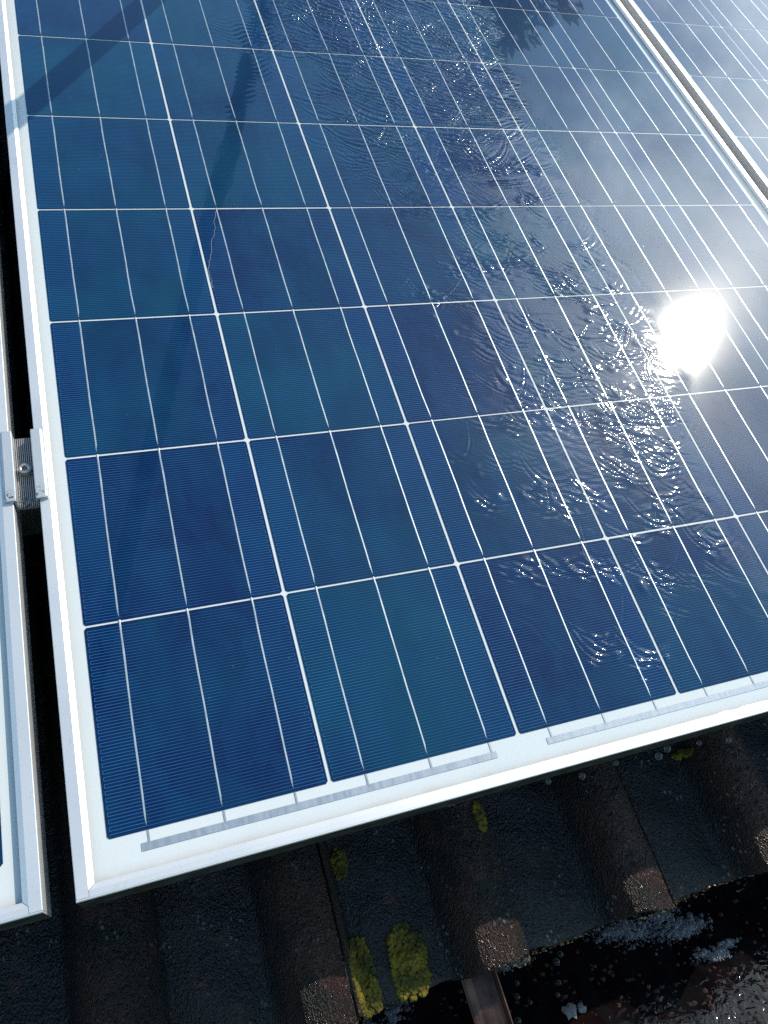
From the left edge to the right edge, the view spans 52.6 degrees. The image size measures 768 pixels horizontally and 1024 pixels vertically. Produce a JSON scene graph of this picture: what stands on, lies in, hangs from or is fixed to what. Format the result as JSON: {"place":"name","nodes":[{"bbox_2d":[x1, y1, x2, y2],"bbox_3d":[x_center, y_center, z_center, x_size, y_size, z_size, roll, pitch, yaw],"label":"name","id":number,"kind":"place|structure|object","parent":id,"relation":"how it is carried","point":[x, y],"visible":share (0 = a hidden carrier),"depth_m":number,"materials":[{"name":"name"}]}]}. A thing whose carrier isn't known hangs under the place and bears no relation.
{"place":"outdoors","nodes":[
{"label":"outdoors","id":0,"kind":"place"},
{"bbox_2d":[0,63,767,1023],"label":"roof","id":1,"kind":"structure","parent":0,"point":[560,859],"depth_m":0.68,"materials":[{"name":"concrete"}]},
{"bbox_2d":[21,508,42,535],"bbox_3d":[0.042,-0.058,0.825,3.900,0.040,0.040,-8,62,-19],"label":"mounting rail","id":2,"kind":"object","parent":1,"relation":"attached to","point":[31,519],"depth_m":0.69,"materials":[{"name":"metal"}]},
{"bbox_2d":[0,247,51,930],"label":"solar panel","id":3,"kind":"object","parent":2,"relation":"on","point":[24,879],"visible":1,"depth_m":0.55,"materials":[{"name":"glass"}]},
{"bbox_2d":[0,428,48,509],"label":"panel clamp","id":4,"kind":"object","parent":3,"relation":"attached to","point":[24,476],"visible":1,"depth_m":0.65,"materials":[{"name":"metal"}]},
{"bbox_2d":[0,0,767,907],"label":"solar panel","id":5,"kind":"object","parent":2,"relation":"on","point":[402,462],"visible":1,"depth_m":0.78,"materials":[{"name":"glass"}]},
{"bbox_2d":[280,0,506,170],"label":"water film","id":6,"kind":"object","parent":5,"relation":"on","point":[401,51],"visible":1,"depth_m":1.12,"materials":[{"name":"clear liquid"}]},
{"bbox_2d":[620,0,767,200],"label":"solar panel","id":7,"kind":"object","parent":2,"relation":"on","point":[713,54],"visible":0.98,"depth_m":1.33,"materials":[{"name":"glass"}]},
{"bbox_2d":[330,847,348,880],"bbox_3d":[-0.040,0.312,0.691,0.018,0.008,0.029,-8,62,-19],"label":"lichen patch","id":8,"kind":"object","parent":1,"relation":"on","point":[340,863],"visible":1,"depth_m":0.69,"materials":[{"name":"green plant"}]},
{"bbox_2d":[349,935,382,1018],"bbox_3d":[-0.016,0.380,0.635,0.029,0.037,0.061,-8,62,-19],"label":"lichen patch","id":9,"kind":"object","parent":1,"relation":"on","point":[364,979],"visible":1,"depth_m":0.64,"materials":[{"name":"green plant"}]},
{"bbox_2d":[385,921,432,1001],"bbox_3d":[0.022,0.382,0.661,0.038,0.008,0.061,-8,62,-19],"label":"lichen patch","id":10,"kind":"object","parent":1,"relation":"on","point":[408,960],"visible":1,"depth_m":0.66,"materials":[{"name":"green plant"}]},
{"bbox_2d":[472,800,487,832],"bbox_3d":[0.087,0.276,0.702,0.016,0.011,0.030,-8,62,-19],"label":"lichen patch","id":11,"kind":"object","parent":1,"relation":"on","point":[480,818],"visible":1,"depth_m":0.70,"materials":[{"name":"green plant"}]},
{"bbox_2d":[355,888,707,1023],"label":"moss","id":12,"kind":"object","parent":1,"relation":"on","point":[533,951],"visible":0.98,"depth_m":0.69,"materials":[{"name":"green plant"}]},
{"bbox_2d":[671,747,693,760],"bbox_3d":[0.311,0.250,0.809,0.018,0.021,0.010,16,34,17],"label":"lichen patch","id":13,"kind":"object","parent":1,"relation":"on","point":[682,752],"visible":1,"depth_m":0.81,"materials":[{"name":"green plant"}]},
{"bbox_3d":[0.199,0.492,0.751,2.700,0.087,0.162,-8,35,-19],"label":"gutter","id":14,"kind":"object","parent":1,"relation":"attached to","visible":0},
{"bbox_2d":[461,970,512,1023],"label":"gutter strap","id":15,"kind":"object","parent":14,"relation":"attached to","point":[485,997],"visible":0.44,"depth_m":0.70,"materials":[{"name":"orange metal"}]},
{"bbox_2d":[356,872,767,1023],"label":"gutter water","id":16,"kind":"structure","parent":14,"relation":"in","point":[750,894],"depth_m":0.78,"materials":[{"name":"black liquid"}]},
{"bbox_2d":[362,1000,409,1023],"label":"foam","id":17,"kind":"object","parent":16,"relation":"on","point":[394,1009],"visible":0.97,"depth_m":0.74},
{"bbox_2d":[500,955,535,971],"bbox_3d":[0.130,0.456,0.781,0.053,0.003,0.018,-8,35,-19],"label":"foam","id":18,"kind":"object","parent":16,"relation":"on","point":[519,961],"visible":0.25,"depth_m":0.79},
{"bbox_2d":[357,878,767,1023],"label":"debris","id":19,"kind":"object","parent":16,"relation":"on","point":[656,990],"visible":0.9,"depth_m":0.78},
{"bbox_2d":[561,1002,576,1019],"bbox_3d":[0.178,0.480,0.747,0.015,0.005,0.016,5,33,1],"label":"leaf scrap","id":20,"kind":"object","parent":16,"relation":"on","point":[569,1010],"visible":1,"depth_m":0.75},
{"bbox_2d":[577,1002,586,1012],"bbox_3d":[0.192,0.479,0.751,0.010,0.004,0.010,-8,35,-19],"label":"leaf scrap","id":21,"kind":"object","parent":16,"relation":"on","point":[581,1008],"visible":1,"depth_m":0.75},
{"bbox_2d":[583,904,710,949],"bbox_3d":[0.282,0.444,0.819,0.148,0.003,0.049,-8,35,-19],"label":"foam","id":22,"kind":"object","parent":16,"relation":"on","point":[688,928],"visible":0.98,"depth_m":0.82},
{"bbox_2d":[694,938,738,959],"bbox_3d":[0.347,0.456,0.808,0.068,0.003,0.021,-8,35,-19],"label":"foam","id":23,"kind":"object","parent":16,"relation":"on","point":[727,941],"visible":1,"depth_m":0.81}
]}

